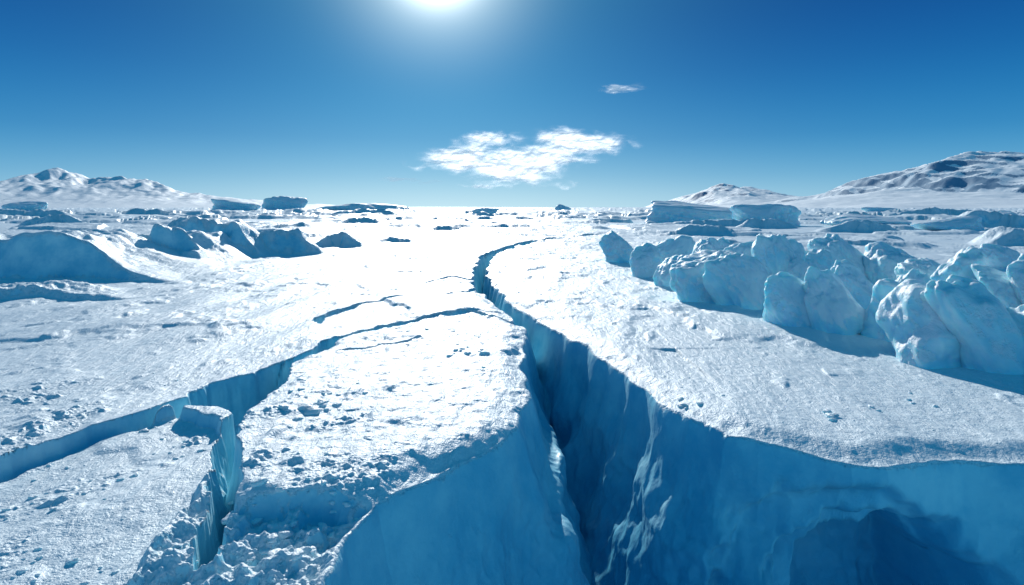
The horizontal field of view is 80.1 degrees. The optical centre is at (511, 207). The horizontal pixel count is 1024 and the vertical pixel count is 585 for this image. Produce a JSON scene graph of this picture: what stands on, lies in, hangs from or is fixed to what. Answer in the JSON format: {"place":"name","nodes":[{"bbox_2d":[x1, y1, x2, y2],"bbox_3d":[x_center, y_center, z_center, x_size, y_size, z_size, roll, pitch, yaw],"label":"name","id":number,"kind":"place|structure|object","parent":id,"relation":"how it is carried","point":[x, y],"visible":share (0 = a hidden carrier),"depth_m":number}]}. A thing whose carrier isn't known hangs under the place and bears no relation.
{"place":"outdoors","nodes":[
{"label":"outdoors","id":0,"kind":"place"},
{"bbox_2d":[0,168,333,207],"bbox_3d":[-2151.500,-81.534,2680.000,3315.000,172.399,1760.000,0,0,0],"label":"snow mountain","id":1,"kind":"structure","parent":0,"point":[57,188],"depth_m":2282.96},
{"bbox_2d":[0,207,1023,584],"bbox_3d":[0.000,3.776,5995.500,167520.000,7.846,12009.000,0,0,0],"label":"snow field ground","id":2,"kind":"structure","parent":0,"point":[562,437],"depth_m":7.94},
{"bbox_2d":[1,201,47,210],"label":"iceberg","id":3,"kind":"object","parent":2,"relation":"on","point":[30,205],"visible":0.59,"depth_m":248.06},
{"bbox_2d":[211,199,260,210],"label":"iceberg","id":4,"kind":"object","parent":2,"relation":"on","point":[220,204],"visible":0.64,"depth_m":329.92},
{"bbox_2d":[261,196,307,209],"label":"iceberg","id":5,"kind":"object","parent":2,"relation":"on","point":[282,202],"visible":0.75,"depth_m":495.55},
{"bbox_2d":[316,203,409,210],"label":"tabular iceberg","id":6,"kind":"object","parent":2,"relation":"on","point":[354,206],"visible":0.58,"depth_m":276.84},
{"bbox_2d":[471,208,498,213],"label":"iceberg","id":7,"kind":"object","parent":2,"relation":"on","point":[488,210],"visible":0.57,"depth_m":181.26},
{"bbox_2d":[1,293,1003,584],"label":"snow chunks","id":8,"kind":"object","parent":2,"relation":"on","point":[259,481],"visible":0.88,"depth_m":5.32},
{"bbox_2d":[555,204,570,209],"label":"iceberg","id":9,"kind":"object","parent":2,"relation":"on","point":[560,207],"visible":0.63,"depth_m":398.95},
{"bbox_2d":[599,230,633,262],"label":"ice block","id":10,"kind":"structure","parent":2,"relation":"on","point":[615,247],"depth_m":26.73},
{"bbox_2d":[629,242,662,277],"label":"ice block","id":11,"kind":"structure","parent":2,"relation":"on","point":[645,260],"depth_m":22.11},
{"bbox_2d":[653,255,683,286],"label":"ice block","id":12,"kind":"structure","parent":2,"relation":"on","point":[661,276],"depth_m":18.99},
{"bbox_2d":[655,235,695,260],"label":"ice block","id":13,"kind":"structure","parent":2,"relation":"on","point":[678,245],"depth_m":24.23},
{"bbox_2d":[644,200,732,223],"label":"tabular iceberg","id":14,"kind":"object","parent":2,"relation":"on","point":[672,211],"visible":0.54,"depth_m":92.59},
{"bbox_2d":[669,249,734,303],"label":"ice block","id":15,"kind":"structure","parent":2,"relation":"on","point":[686,272],"depth_m":15.95},
{"bbox_2d":[692,237,730,252],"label":"ice block","id":16,"kind":"structure","parent":2,"relation":"on","point":[713,243],"depth_m":21.08},
{"bbox_2d":[703,252,769,309],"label":"ice block","id":17,"kind":"structure","parent":2,"relation":"on","point":[738,279],"depth_m":15.24},
{"bbox_2d":[723,241,753,255],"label":"ice block","id":18,"kind":"structure","parent":2,"relation":"on","point":[744,248],"depth_m":19.45},
{"bbox_2d":[729,204,800,225],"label":"tabular iceberg","id":19,"kind":"object","parent":2,"relation":"on","point":[790,214],"visible":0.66,"depth_m":82.58},
{"bbox_2d":[751,233,805,275],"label":"ice block","id":20,"kind":"structure","parent":2,"relation":"on","point":[774,254],"depth_m":17.38},
{"bbox_2d":[762,271,811,327],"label":"ice block","id":21,"kind":"structure","parent":2,"relation":"on","point":[784,301],"depth_m":12.45},
{"bbox_2d":[786,257,809,280],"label":"ice block","id":22,"kind":"structure","parent":2,"relation":"on","point":[797,267],"depth_m":16.59},
{"bbox_2d":[805,248,837,269],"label":"ice block","id":23,"kind":"structure","parent":2,"relation":"on","point":[822,259],"depth_m":17.71},
{"bbox_2d":[802,266,864,334],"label":"ice block","id":24,"kind":"structure","parent":2,"relation":"on","point":[832,305],"depth_m":11.95},
{"bbox_2d":[807,233,868,279],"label":"ice block","id":25,"kind":"structure","parent":2,"relation":"on","point":[838,247],"depth_m":19.58},
{"bbox_2d":[830,259,873,308],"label":"ice block","id":26,"kind":"structure","parent":2,"relation":"on","point":[858,284],"depth_m":14.76},
{"bbox_2d":[820,214,911,225],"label":"tabular iceberg","id":27,"kind":"object","parent":2,"relation":"on","point":[837,219],"visible":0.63,"depth_m":76.41},
{"bbox_2d":[861,207,897,211],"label":"iceberg","id":28,"kind":"object","parent":2,"relation":"on","point":[873,209],"visible":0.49,"depth_m":220.73},
{"bbox_2d":[860,278,901,342],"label":"ice block","id":29,"kind":"structure","parent":2,"relation":"on","point":[881,289],"depth_m":11.42},
{"bbox_2d":[863,241,917,284],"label":"ice block","id":30,"kind":"structure","parent":2,"relation":"on","point":[881,259],"depth_m":19.06},
{"bbox_2d":[895,268,930,282],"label":"ice block","id":31,"kind":"structure","parent":2,"relation":"on","point":[913,273],"depth_m":14.26},
{"bbox_2d":[894,257,939,278],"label":"ice block","id":32,"kind":"structure","parent":2,"relation":"on","point":[929,267],"depth_m":17.00},
{"bbox_2d":[875,279,960,368],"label":"ice block","id":33,"kind":"structure","parent":2,"relation":"on","point":[913,327],"depth_m":9.82},
{"bbox_2d":[910,216,984,230],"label":"tabular iceberg","id":34,"kind":"object","parent":2,"relation":"on","point":[970,222],"visible":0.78,"depth_m":61.60},
{"bbox_2d":[930,245,986,280],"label":"ice block","id":35,"kind":"structure","parent":2,"relation":"on","point":[961,261],"depth_m":15.21},
{"bbox_2d":[920,274,1023,374],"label":"ice block","id":36,"kind":"structure","parent":2,"relation":"on","point":[978,321],"depth_m":9.29},
{"bbox_2d":[971,264,1021,307],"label":"ice block","id":37,"kind":"structure","parent":2,"relation":"on","point":[995,282],"depth_m":13.98},
{"bbox_2d":[978,243,1019,270],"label":"ice block","id":38,"kind":"structure","parent":2,"relation":"on","point":[1000,257],"depth_m":24.14},
{"bbox_2d":[991,210,1016,214],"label":"iceberg","id":39,"kind":"object","parent":2,"relation":"on","point":[1005,212],"visible":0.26,"depth_m":83.63},
{"bbox_2d":[1006,253,1023,304],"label":"ice block","id":40,"kind":"structure","parent":2,"relation":"on","point":[1015,272],"depth_m":13.76},
{"bbox_2d":[1006,304,1023,333],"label":"ice block","id":41,"kind":"structure","parent":2,"relation":"on","point":[1017,314],"depth_m":9.53},
{"bbox_2d":[0,0,1023,206],"label":"sky","id":42,"kind":"structure","parent":0,"point":[332,102]},
{"bbox_2d":[429,129,618,186],"bbox_3d":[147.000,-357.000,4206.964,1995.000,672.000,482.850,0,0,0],"label":"cloud","id":43,"kind":"structure","parent":0,"point":[531,164],"depth_m":4194.20},
{"bbox_2d":[610,85,627,90],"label":"cloud","id":44,"kind":"structure","parent":0,"point":[614,87],"depth_m":4588.68},
{"bbox_2d":[646,183,797,206],"bbox_3d":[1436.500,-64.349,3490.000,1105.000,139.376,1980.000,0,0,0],"label":"snow mountain","id":45,"kind":"structure","parent":0,"point":[722,194],"depth_m":3145.86},
{"bbox_2d":[719,151,1023,207],"bbox_3d":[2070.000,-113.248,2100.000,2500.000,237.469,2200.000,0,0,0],"label":"snow mountain","id":46,"kind":"structure","parent":0,"point":[977,179],"depth_m":1845.16}
]}

